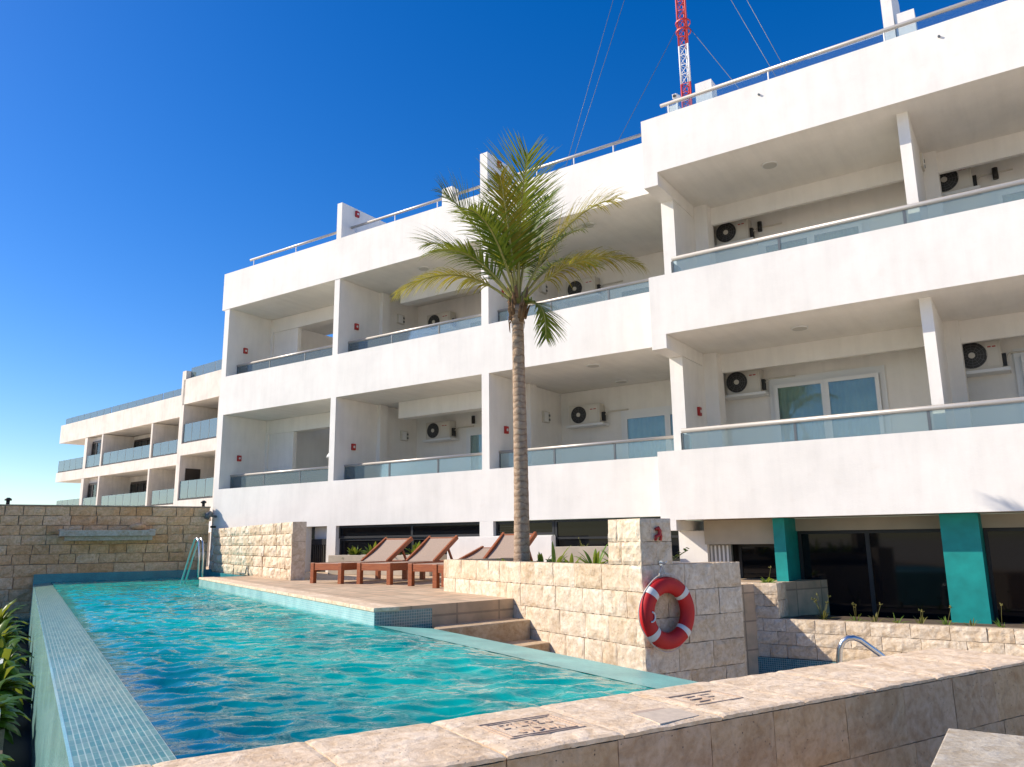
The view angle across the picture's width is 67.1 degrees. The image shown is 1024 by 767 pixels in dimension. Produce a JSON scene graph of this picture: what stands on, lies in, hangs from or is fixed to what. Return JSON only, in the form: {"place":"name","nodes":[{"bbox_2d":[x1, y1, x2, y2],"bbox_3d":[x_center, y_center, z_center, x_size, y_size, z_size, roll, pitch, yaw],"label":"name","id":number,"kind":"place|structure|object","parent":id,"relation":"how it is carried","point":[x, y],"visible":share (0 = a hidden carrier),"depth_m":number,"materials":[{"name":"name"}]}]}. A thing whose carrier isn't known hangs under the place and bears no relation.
{"place":"outdoors","nodes":[
{"label":"outdoors","id":0,"kind":"place"},
{"bbox_2d":[0,0,1006,520],"label":"sky","id":1,"kind":"structure","parent":0,"point":[151,150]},
{"label":"ground","id":2,"kind":"structure","parent":0,"visible":0},
{"bbox_2d":[0,618,16,760],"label":"planting bed","id":3,"kind":"object","parent":2,"relation":"on","point":[2,731],"depth_m":6.77,"materials":[{"name":"soil"}]},
{"bbox_2d":[0,754,13,766],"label":"broadleaf shrub","id":4,"kind":"object","parent":3,"relation":"in","point":[4,757],"visible":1,"depth_m":5.84,"materials":[{"name":"green plant"}]},
{"bbox_2d":[0,598,30,647],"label":"broadleaf shrub","id":5,"kind":"object","parent":3,"relation":"in","point":[4,616],"visible":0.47,"depth_m":13.84,"materials":[{"name":"green plant"}]},
{"bbox_2d":[0,617,31,666],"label":"broadleaf shrub","id":6,"kind":"object","parent":3,"relation":"in","point":[4,632],"visible":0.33,"depth_m":11.49,"materials":[{"name":"green plant"}]},
{"bbox_2d":[0,679,32,743],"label":"broadleaf shrub","id":7,"kind":"object","parent":3,"relation":"in","point":[7,712],"visible":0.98,"depth_m":7.12,"materials":[{"name":"green plant"}]},
{"bbox_2d":[0,634,33,694],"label":"broadleaf shrub","id":8,"kind":"object","parent":3,"relation":"in","point":[8,655],"visible":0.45,"depth_m":9.93,"materials":[{"name":"green plant"}]},
{"bbox_2d":[0,661,35,710],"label":"broadleaf shrub","id":9,"kind":"object","parent":3,"relation":"in","point":[11,685],"visible":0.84,"depth_m":8.46,"materials":[{"name":"green plant"}]},
{"bbox_2d":[1,632,30,766],"bbox_3d":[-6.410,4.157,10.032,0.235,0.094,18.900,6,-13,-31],"label":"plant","id":10,"kind":"object","parent":2,"relation":"on","point":[18,751],"visible":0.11,"depth_m":7.97,"materials":[{"name":"black"}]},
{"bbox_2d":[0,504,210,631],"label":"stone wall","id":11,"kind":"structure","parent":2,"relation":"on","point":[32,542],"depth_m":18.99,"materials":[{"name":"stone"}]},
{"bbox_2d":[4,498,11,503],"bbox_3d":[-12.023,2.806,18.427,0.150,0.165,0.150,6,-13,-31],"label":"wall lamp","id":12,"kind":"object","parent":11,"relation":"on","point":[7,500],"visible":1,"depth_m":18.39,"materials":[{"name":"black"}]},
{"bbox_2d":[58,529,155,540],"bbox_3d":[-9.947,3.723,19.001,2.120,0.275,0.560,6,-13,-31],"label":"stone shelf","id":13,"kind":"object","parent":11,"relation":"attached to","point":[93,535],"visible":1,"depth_m":18.78,"materials":[{"name":"grey stone"}]},
{"bbox_2d":[130,523,145,529],"bbox_3d":[-9.396,3.599,19.399,0.381,0.187,0.279,6,-13,-31],"label":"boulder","id":14,"kind":"object","parent":13,"relation":"on","point":[137,526],"visible":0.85,"depth_m":19.30,"materials":[{"name":"stone"}]},
{"bbox_2d":[55,359,221,566],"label":"apartment wing","id":15,"kind":"structure","parent":2,"relation":"on","point":[158,450],"depth_m":52.37,"materials":[{"name":"white paint"}]},
{"bbox_2d":[87,482,97,497],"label":"door","id":16,"kind":"structure","parent":15,"relation":"in","point":[92,487],"depth_m":57.66,"materials":[{"name":"grey"}]},
{"bbox_2d":[91,440,101,454],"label":"door","id":17,"kind":"structure","parent":15,"relation":"in","point":[96,446],"depth_m":58.29,"materials":[{"name":"grey"}]},
{"bbox_2d":[130,480,146,492],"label":"door","id":18,"kind":"structure","parent":15,"relation":"in","point":[140,486],"depth_m":56.88,"materials":[{"name":"grey"}]},
{"bbox_2d":[133,437,150,447],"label":"door","id":19,"kind":"structure","parent":15,"relation":"in","point":[146,441],"depth_m":57.52,"materials":[{"name":"grey"}]},
{"bbox_2d":[185,468,200,480],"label":"side door","id":20,"kind":"structure","parent":15,"relation":"in","point":[190,474],"depth_m":44.23,"materials":[{"name":"grey"}]},
{"bbox_2d":[28,569,696,766],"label":"swimming pool","id":21,"kind":"structure","parent":2,"relation":"on","point":[86,710],"depth_m":5.61,"materials":[{"name":"blue tile"}]},
{"bbox_2d":[180,537,203,583],"bbox_3d":[-6.861,4.116,16.433,0.897,1.651,0.116,-10,-14,37],"label":"pool ladder","id":22,"kind":"object","parent":21,"relation":"attached to","point":[198,543],"visible":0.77,"depth_m":16.45,"materials":[{"name":"silver metal"}]},
{"bbox_2d":[199,577,399,611],"bbox_3d":[-3.863,3.224,12.152,0.295,0.043,9.724,6,-13,-31],"label":"pool coping","id":23,"kind":"object","parent":21,"relation":"on","point":[355,603],"visible":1,"depth_m":9.98,"materials":[{"name":"stone"}]},
{"bbox_2d":[51,576,652,758],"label":"water","id":24,"kind":"structure","parent":21,"relation":"in","point":[198,669],"depth_m":5.11,"materials":[{"name":"teal liquid"}]},
{"bbox_2d":[434,617,549,651],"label":"steps","id":25,"kind":"structure","parent":2,"relation":"on","point":[514,631],"depth_m":8.52,"materials":[{"name":"stone"}]},
{"bbox_2d":[206,566,829,675],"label":"pool deck","id":26,"kind":"structure","parent":2,"relation":"on","point":[447,607],"depth_m":11.24,"materials":[{"name":"stone"}]},
{"bbox_2d":[209,522,306,580],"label":"stone wall","id":27,"kind":"structure","parent":26,"relation":"on","point":[276,551],"depth_m":16.16,"materials":[{"name":"beige stone"}]},
{"bbox_2d":[310,537,412,583],"bbox_3d":[-2.628,3.166,13.952,0.752,0.772,1.950,-8,-14,33],"label":"sun lounger","id":28,"kind":"object","parent":26,"relation":"on","point":[385,549],"visible":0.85,"depth_m":14.20,"materials":[{"name":"red wood"}]},
{"bbox_2d":[328,555,446,575],"bbox_3d":[-2.683,3.864,16.472,2.900,0.408,0.600,-8,-14,33],"label":"concrete planter","id":29,"kind":"object","parent":26,"relation":"on","point":[338,558],"visible":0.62,"depth_m":16.55,"materials":[{"name":"concrete"}]},
{"bbox_2d":[347,545,363,554],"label":"leafy plant","id":30,"kind":"object","parent":29,"relation":"in","point":[353,551],"visible":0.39,"depth_m":16.92,"materials":[{"name":"green plant"}]},
{"bbox_2d":[361,541,376,553],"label":"leafy plant","id":31,"kind":"object","parent":29,"relation":"in","point":[369,549],"visible":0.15,"depth_m":16.67,"materials":[{"name":"green plant"}]},
{"bbox_2d":[404,541,420,553],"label":"leafy plant","id":32,"kind":"object","parent":29,"relation":"in","point":[415,546],"visible":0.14,"depth_m":15.99,"materials":[{"name":"green plant"}]},
{"bbox_2d":[356,535,458,584],"bbox_3d":[-1.736,3.057,13.499,0.752,0.783,1.950,-8,-14,33],"label":"sun lounger","id":33,"kind":"object","parent":26,"relation":"on","point":[429,549],"visible":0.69,"depth_m":13.70,"materials":[{"name":"red wood"}]},
{"bbox_2d":[408,546,490,586],"bbox_3d":[-0.777,2.981,12.700,0.752,0.591,1.950,-8,-14,33],"label":"sun lounger","id":34,"kind":"object","parent":26,"relation":"on","point":[480,552],"visible":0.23,"depth_m":12.07,"materials":[{"name":"red wood"}]},
{"bbox_2d":[432,532,536,587],"bbox_3d":[-0.331,2.741,12.111,0.752,0.815,1.950,-8,-14,33],"label":"sun lounger","id":35,"kind":"object","parent":26,"relation":"on","point":[502,546],"visible":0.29,"depth_m":12.54,"materials":[{"name":"fabric"}]},
{"bbox_2d":[447,536,555,561],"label":"wall","id":36,"kind":"structure","parent":26,"relation":"on","point":[461,547],"depth_m":14.93,"materials":[{"name":"white paint"}]},
{"bbox_2d":[554,546,608,563],"bbox_3d":[1.719,3.168,13.694,2.000,0.555,0.450,-8,-14,33],"label":"concrete planter","id":37,"kind":"object","parent":26,"relation":"on","point":[573,550],"visible":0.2,"depth_m":13.80,"materials":[{"name":"concrete"}]},
{"bbox_2d":[127,648,1023,766],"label":"stone wall","id":38,"kind":"structure","parent":2,"relation":"on","point":[908,709],"depth_m":3.75,"materials":[{"name":"grey stone"}]},
{"bbox_2d":[444,518,746,681],"bbox_3d":[0.708,2.829,9.308,1.366,2.242,4.206,6,-13,-31],"label":"stone planter","id":39,"kind":"object","parent":2,"relation":"on","point":[588,611],"visible":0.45,"depth_m":7.77,"materials":[{"name":"beige stone"}]},
{"bbox_2d":[392,129,649,561],"bbox_3d":[0.035,-0.396,10.263,3.324,5.861,2.249,3,-12,-18],"label":"palm tree","id":40,"kind":"object","parent":39,"relation":"in","point":[512,252],"visible":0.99,"depth_m":10.24,"materials":[{"name":"green plant"}]},
{"bbox_2d":[532,553,556,561],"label":"strap leaf plant","id":41,"kind":"object","parent":39,"relation":"in","point":[540,557],"visible":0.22,"depth_m":9.68,"materials":[{"name":"plant"}]},
{"bbox_2d":[546,541,568,562],"bbox_3d":[0.476,2.140,9.508,0.561,0.385,0.545,6,-13,-31],"label":"strap leaf plant","id":42,"kind":"object","parent":39,"relation":"in","point":[559,559],"visible":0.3,"depth_m":9.57,"materials":[{"name":"plant"}]},
{"bbox_2d":[563,553,581,562],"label":"strap leaf plant","id":43,"kind":"object","parent":39,"relation":"in","point":[571,559],"visible":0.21,"depth_m":9.24,"materials":[{"name":"plant"}]},
{"bbox_2d":[574,544,608,563],"bbox_3d":[0.956,1.998,8.822,0.550,0.360,0.655,6,-13,-31],"label":"strap leaf plant","id":44,"kind":"object","parent":39,"relation":"in","point":[597,559],"visible":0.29,"depth_m":8.84,"materials":[{"name":"plant"}]},
{"bbox_2d":[654,526,661,540],"bbox_3d":[1.419,1.458,7.512,0.102,0.143,0.045,6,-13,-31],"label":"whistle cord","id":45,"kind":"object","parent":39,"relation":"hanging from","point":[658,534],"visible":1,"depth_m":7.50,"materials":[{"name":"red fabric"}]},
{"bbox_2d":[672,547,689,559],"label":"trailing plant","id":46,"kind":"object","parent":39,"relation":"in","point":[685,549],"visible":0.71,"depth_m":7.80,"materials":[{"name":"green plant"}]},
{"bbox_3d":[1.466,1.734,7.453,0.050,0.050,0.097,6,-13,-31],"label":"wall hook","id":47,"kind":"object","parent":39,"relation":"attached to","visible":0},
{"bbox_2d":[638,565,695,652],"bbox_3d":[1.474,2.134,7.318,0.726,0.799,0.137,6,-13,-31],"label":"life ring","id":48,"kind":"object","parent":47,"relation":"hanging from","point":[653,632],"visible":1,"depth_m":7.25,"materials":[{"name":"red plastic"}]},
{"bbox_2d":[209,0,1023,623],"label":"hotel building","id":49,"kind":"structure","parent":2,"relation":"on","point":[883,272],"depth_m":13.96,"materials":[{"name":"white paint"}]},
{"bbox_2d":[204,511,216,527],"bbox_3d":[-8.000,3.605,20.491,0.170,0.446,0.356,-8,-14,33],"label":"wall light","id":50,"kind":"object","parent":49,"relation":"attached to","point":[209,514],"visible":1,"depth_m":20.43,"materials":[{"name":"grey metal"}]},
{"bbox_2d":[310,539,326,571],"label":"slatted gate","id":51,"kind":"structure","parent":49,"relation":"attached to","point":[318,550],"depth_m":18.61,"materials":[{"name":"black"}]},
{"bbox_2d":[351,444,355,449],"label":"fire alarm box","id":52,"kind":"object","parent":49,"relation":"attached to","point":[353,446],"visible":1,"depth_m":19.02,"materials":[{"name":"red plastic"}]},
{"bbox_2d":[354,323,358,329],"bbox_3d":[-3.951,-1.444,19.656,0.056,0.160,0.120,-8,-14,33],"label":"fire alarm box","id":53,"kind":"object","parent":49,"relation":"attached to","point":[356,326],"visible":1,"depth_m":19.62,"materials":[{"name":"red plastic"}]},
{"bbox_2d":[355,211,359,217],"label":"fire alarm box","id":54,"kind":"object","parent":49,"relation":"attached to","point":[357,214],"visible":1,"depth_m":20.16,"materials":[{"name":"red plastic"}]},
{"bbox_2d":[339,537,446,554],"bbox_3d":[-2.655,3.691,17.229,3.315,0.480,0.050,-8,-14,33],"label":"dark window","id":55,"kind":"structure","parent":49,"relation":"in","point":[362,543],"depth_m":17.74,"materials":[{"name":"black"}]},
{"bbox_2d":[396,314,404,324],"bbox_3d":[-3.039,-1.751,21.092,0.085,0.260,0.260,-8,-14,33],"label":"electrical box","id":56,"kind":"object","parent":49,"relation":"attached to","point":[400,318],"visible":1,"depth_m":21.03,"materials":[{"name":"white paint"}]},
{"bbox_2d":[400,431,408,440],"bbox_3d":[-2.876,1.400,20.639,0.085,0.260,0.260,-8,-14,33],"label":"electrical box","id":57,"kind":"object","parent":49,"relation":"attached to","point":[404,435],"visible":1,"depth_m":20.58,"materials":[{"name":"white paint"}]},
{"bbox_2d":[339,522,479,538],"bbox_3d":[-2.326,3.250,17.053,4.160,0.289,0.050,-8,-14,33],"label":"dark window","id":58,"kind":"structure","parent":49,"relation":"in","point":[461,528],"depth_m":16.95,"materials":[{"name":"black glass"}]},
{"bbox_2d":[418,266,429,270],"bbox_3d":[-2.144,-2.786,18.757,0.280,0.028,0.280,-8,-14,33],"label":"ceiling light","id":59,"kind":"object","parent":49,"relation":"attached to","point":[423,268],"visible":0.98,"depth_m":18.70,"materials":[{"name":"white paint"}]},
{"bbox_2d":[423,311,471,335],"bbox_3d":[-1.714,-1.678,20.896,1.461,0.515,0.359,-8,-14,33],"label":"ac unit","id":60,"kind":"object","parent":49,"relation":"attached to","point":[441,317],"visible":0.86,"depth_m":20.91,"materials":[{"name":"grey"}]},
{"bbox_2d":[422,420,473,442],"bbox_3d":[-1.677,1.242,20.303,1.461,0.515,0.359,-8,-14,33],"label":"ac unit","id":61,"kind":"object","parent":49,"relation":"attached to","point":[440,431],"visible":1,"depth_m":20.29,"materials":[{"name":"grey"}]},
{"bbox_2d":[471,415,475,424],"bbox_3d":[-1.002,0.942,20.058,0.120,0.240,0.104,-8,-14,33],"label":"wall sconce","id":62,"kind":"object","parent":49,"relation":"attached to","point":[473,419],"depth_m":20.03,"materials":[{"name":"black metal"}]},
{"bbox_2d":[466,317,480,327],"bbox_3d":[-0.321,-0.867,19.938,2.200,2.160,0.115,-8,-14,33],"label":"sliding door","id":63,"kind":"structure","parent":49,"relation":"in","point":[473,322],"depth_m":20.58,"materials":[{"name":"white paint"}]},
{"bbox_2d":[466,427,481,470],"bbox_3d":[-0.283,2.092,19.338,2.200,2.160,0.115,-8,-14,33],"label":"sliding door","id":64,"kind":"structure","parent":49,"relation":"in","point":[473,436],"depth_m":19.92,"materials":[{"name":"white paint"}]},
{"bbox_2d":[504,426,508,433],"bbox_3d":[-0.117,0.997,16.564,0.056,0.160,0.120,-8,-14,33],"label":"fire alarm box","id":65,"kind":"object","parent":49,"relation":"attached to","point":[506,429],"visible":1,"depth_m":16.53,"materials":[{"name":"red plastic"}]},
{"bbox_2d":[496,520,554,535],"bbox_3d":[0.254,2.869,15.344,1.375,0.287,0.085,-8,-14,33],"label":"dark window","id":66,"kind":"structure","parent":49,"relation":"in","point":[542,527],"depth_m":15.23,"materials":[{"name":"black"}]},
{"bbox_2d":[539,281,547,293],"bbox_3d":[0.757,-2.304,18.608,0.085,0.260,0.260,-8,-14,33],"label":"electrical box","id":67,"kind":"object","parent":49,"relation":"attached to","point":[543,288],"visible":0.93,"depth_m":18.55,"materials":[{"name":"white paint"}]},
{"bbox_2d":[542,411,550,422],"bbox_3d":[0.797,0.783,17.981,0.085,0.260,0.260,-8,-14,33],"label":"electrical box","id":68,"kind":"object","parent":49,"relation":"attached to","point":[545,416],"visible":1,"depth_m":17.91,"materials":[{"name":"white paint"}]},
{"bbox_2d":[582,222,594,227],"bbox_3d":[1.607,-3.337,16.278,0.280,0.028,0.280,-8,-14,33],"label":"ceiling light","id":69,"kind":"object","parent":49,"relation":"attached to","point":[591,224],"visible":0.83,"depth_m":16.23,"materials":[{"name":"white paint"}]},
{"bbox_2d":[563,276,622,304],"bbox_3d":[1.931,-2.288,18.526,1.461,0.515,0.359,-8,-14,33],"label":"ac unit","id":70,"kind":"object","parent":49,"relation":"attached to","point":[584,284],"visible":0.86,"depth_m":18.54,"materials":[{"name":"grey"}]},
{"bbox_2d":[586,363,599,367],"bbox_3d":[1.654,-0.362,15.705,0.280,0.028,0.280,-8,-14,33],"label":"ceiling light","id":71,"kind":"object","parent":49,"relation":"attached to","point":[594,365],"visible":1,"depth_m":15.64,"materials":[{"name":"white paint"}]},
{"bbox_2d":[566,403,628,429],"bbox_3d":[1.970,0.731,17.913,1.461,0.515,0.359,-8,-14,33],"label":"ac unit","id":72,"kind":"object","parent":49,"relation":"attached to","point":[587,416],"visible":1,"depth_m":17.92,"materials":[{"name":"grey"}]},
{"bbox_2d":[555,517,679,560],"bbox_3d":[1.907,2.871,14.234,2.558,0.774,0.054,-8,-14,33],"label":"dark window","id":73,"kind":"structure","parent":49,"relation":"in","point":[593,532],"depth_m":14.57,"materials":[{"name":"black glass"}]},
{"bbox_2d":[615,380,627,382],"bbox_3d":[2.457,-0.041,17.339,0.280,0.028,0.280,-8,-14,33],"label":"ceiling light","id":74,"kind":"object","parent":49,"relation":"attached to","point":[620,381],"visible":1,"depth_m":17.25,"materials":[{"name":"white paint"}]},
{"bbox_2d":[616,282,648,297],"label":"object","id":75,"kind":"structure","parent":49,"relation":"in","point":[630,290],"depth_m":18.07,"materials":[{"name":"blue glass"}]},
{"bbox_2d":[621,405,673,458],"bbox_3d":[3.455,1.548,16.891,2.300,2.160,0.115,-8,-14,33],"label":"sliding door","id":76,"kind":"structure","parent":49,"relation":"in","point":[654,421],"depth_m":17.31,"materials":[{"name":"white paint"}]},
{"bbox_2d":[672,93,680,109],"bbox_3d":[3.065,-4.801,14.251,0.090,1.201,0.244,-8,-14,33],"label":"security camera","id":77,"kind":"object","parent":49,"relation":"attached to","point":[675,96],"visible":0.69,"depth_m":14.28,"materials":[{"name":"white paint"}]},
{"bbox_2d":[697,407,701,415],"bbox_3d":[3.472,0.517,14.281,0.056,0.160,0.120,-8,-14,33],"label":"fire alarm box","id":78,"kind":"object","parent":49,"relation":"attached to","point":[699,411],"visible":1,"depth_m":14.24,"materials":[{"name":"red plastic"}]},
{"bbox_2d":[715,218,781,252],"bbox_3d":[4.758,-3.082,15.646,1.321,0.535,0.359,-8,-14,33],"label":"ac unit","id":79,"kind":"object","parent":49,"relation":"attached to","point":[734,232],"visible":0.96,"depth_m":15.67,"materials":[{"name":"grey metal"}]},
{"bbox_2d":[738,544,776,578],"bbox_3d":[4.220,3.576,12.826,0.800,1.784,0.050,-8,-14,33],"label":"dark window","id":80,"kind":"structure","parent":49,"relation":"in","point":[755,560],"depth_m":12.99,"materials":[{"name":"black glass"}]},
{"bbox_2d":[725,369,794,400],"bbox_3d":[4.798,-0.025,15.025,1.321,0.535,0.359,-8,-14,33],"label":"ac unit","id":81,"kind":"object","parent":49,"relation":"attached to","point":[747,384],"visible":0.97,"depth_m":15.04,"materials":[{"name":"grey"}]},
{"bbox_2d":[757,221,763,233],"bbox_3d":[5.019,-3.175,15.642,0.120,0.240,0.104,-8,-14,33],"label":"wall sconce","id":82,"kind":"object","parent":49,"relation":"attached to","point":[759,226],"depth_m":15.62,"materials":[{"name":"black metal"}]},
{"bbox_2d":[762,161,777,168],"bbox_3d":[4.590,-3.885,13.747,0.280,0.028,0.280,-8,-14,33],"label":"ceiling light","id":83,"kind":"object","parent":49,"relation":"attached to","point":[769,164],"visible":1,"depth_m":13.72,"materials":[{"name":"white paint"}]},
{"bbox_2d":[791,325,808,330],"bbox_3d":[4.872,-0.932,13.079,0.280,0.028,0.280,-8,-14,33],"label":"ceiling light","id":84,"kind":"object","parent":49,"relation":"attached to","point":[799,328],"visible":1,"depth_m":13.03,"materials":[{"name":"white paint"}]},
{"bbox_2d":[758,219,868,254],"bbox_3d":[5.827,-1.988,14.855,2.070,2.180,0.115,-8,-14,33],"label":"sliding door","id":85,"kind":"structure","parent":49,"relation":"in","point":[851,228],"depth_m":14.97,"materials":[{"name":"white paint"}]},
{"bbox_2d":[769,365,891,442],"bbox_3d":[5.864,0.912,14.266,2.070,2.300,0.115,-8,-14,33],"label":"sliding door","id":86,"kind":"structure","parent":49,"relation":"in","point":[857,389],"depth_m":14.34,"materials":[{"name":"white paint"}]},
{"bbox_2d":[797,529,950,619],"bbox_3d":[5.606,3.276,11.938,2.140,1.984,0.050,-8,-14,33],"label":"dark window","id":87,"kind":"structure","parent":49,"relation":"in","point":[904,571],"depth_m":11.94,"materials":[{"name":"black glass"}]},
{"bbox_2d":[919,152,925,171],"bbox_3d":[7.034,-3.806,13.265,0.085,0.260,0.260,-8,-14,33],"label":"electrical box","id":88,"kind":"object","parent":49,"relation":"attached to","point":[922,161],"visible":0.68,"depth_m":13.17,"materials":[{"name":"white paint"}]},
{"bbox_2d":[940,167,1012,202],"bbox_3d":[8.014,-3.596,13.523,1.281,0.575,0.359,-8,-14,33],"label":"ac unit","id":89,"kind":"object","parent":49,"relation":"attached to","point":[959,181],"visible":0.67,"depth_m":13.50,"materials":[{"name":"grey metal"}]},
{"bbox_2d":[962,339,1023,377],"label":"ac unit","id":90,"kind":"object","parent":49,"relation":"attached to","point":[985,358],"visible":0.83,"depth_m":12.86,"materials":[{"name":"grey metal"}]},
{"bbox_2d":[990,167,999,181],"bbox_3d":[8.400,-3.648,13.426,0.120,0.240,0.104,-8,-14,33],"label":"wall sconce","id":91,"kind":"object","parent":49,"relation":"attached to","point":[995,175],"depth_m":13.40,"materials":[{"name":"black metal"}]},
{"bbox_2d":[983,528,1023,622],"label":"dark window","id":92,"kind":"structure","parent":49,"relation":"in","point":[1004,547],"depth_m":11.04,"materials":[{"name":"black glass"}]},
{"bbox_2d":[990,184,1023,204],"bbox_3d":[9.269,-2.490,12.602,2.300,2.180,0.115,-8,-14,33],"label":"glass railing","id":93,"kind":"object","parent":49,"relation":"in","point":[1014,193],"depth_m":13.28,"materials":[{"name":"glass"}]},
{"bbox_2d":[1013,348,1023,422],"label":"sliding door","id":94,"kind":"structure","parent":49,"relation":"in","point":[1018,357],"depth_m":12.77,"materials":[{"name":"white paint"}]},
{"bbox_2d":[566,0,786,544],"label":"radio mast","id":95,"kind":"object","parent":2,"relation":"on","point":[685,27],"visible":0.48,"depth_m":27.53,"materials":[{"name":"red metal"}]},
{"bbox_2d":[836,635,885,662],"bbox_3d":[3.621,3.011,7.504,0.877,1.103,0.109,-1,-11,2],"label":"handrail","id":96,"kind":"object","parent":2,"relation":"on","point":[860,640],"visible":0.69,"depth_m":7.57,"materials":[{"name":"silver metal"}]},
{"bbox_2d":[741,582,1023,673],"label":"stone wall","id":97,"kind":"structure","parent":2,"relation":"on","point":[801,641],"depth_m":10.71,"materials":[{"name":"beige stone"}]},
{"bbox_2d":[759,566,775,582],"bbox_3d":[3.833,2.858,11.525,0.284,0.273,0.257,-2,-12,4],"label":"weed","id":98,"kind":"object","parent":97,"relation":"on","point":[768,580],"visible":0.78,"depth_m":11.51,"materials":[{"name":"green plant"}]},
{"bbox_2d":[811,593,832,619],"bbox_3d":[4.526,3.239,11.181,0.314,0.389,0.339,5,-13,-25],"label":"weed","id":99,"kind":"object","parent":97,"relation":"on","point":[823,616],"visible":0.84,"depth_m":11.18,"materials":[{"name":"green plant"}]},
{"bbox_2d":[845,604,860,620],"bbox_3d":[4.847,3.238,10.944,0.314,0.288,0.247,1,-12,-8],"label":"weed","id":100,"kind":"object","parent":97,"relation":"on","point":[853,616],"visible":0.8,"depth_m":10.89,"materials":[{"name":"green plant"}]},
{"bbox_2d":[867,602,885,621],"bbox_3d":[5.046,3.202,10.789,0.308,0.292,0.257,-8,-14,33],"label":"weed","id":101,"kind":"object","parent":97,"relation":"on","point":[876,618],"visible":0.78,"depth_m":10.76,"materials":[{"name":"green plant"}]},
{"bbox_2d":[886,613,909,622],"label":"weed","id":102,"kind":"object","parent":97,"relation":"on","point":[897,620],"visible":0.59,"depth_m":10.62,"materials":[{"name":"green plant"}]},
{"bbox_2d":[914,609,926,623],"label":"weed","id":103,"kind":"object","parent":97,"relation":"on","point":[920,621],"visible":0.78,"depth_m":10.44,"materials":[{"name":"green plant"}]},
{"bbox_2d":[941,605,955,624],"bbox_3d":[5.781,3.099,10.285,0.225,0.274,0.193,-1,-11,2],"label":"weed","id":104,"kind":"object","parent":97,"relation":"on","point":[945,620],"visible":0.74,"depth_m":10.31,"materials":[{"name":"green plant"}]},
{"bbox_2d":[964,619,978,625],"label":"weed","id":105,"kind":"object","parent":97,"relation":"on","point":[970,622],"visible":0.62,"depth_m":10.11,"materials":[{"name":"green plant"}]},
{"bbox_2d":[993,603,1004,626],"bbox_3d":[6.288,2.995,9.956,0.139,0.335,0.285,-4,-12,17],"label":"weed","id":106,"kind":"object","parent":97,"relation":"on","point":[998,623],"visible":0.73,"depth_m":9.94,"materials":[{"name":"green plant"}]},
{"bbox_2d":[931,728,1023,766],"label":"stone bench","id":107,"kind":"object","parent":2,"relation":"on","point":[962,748],"visible":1,"depth_m":3.26,"materials":[{"name":"beige stone"}]}
]}

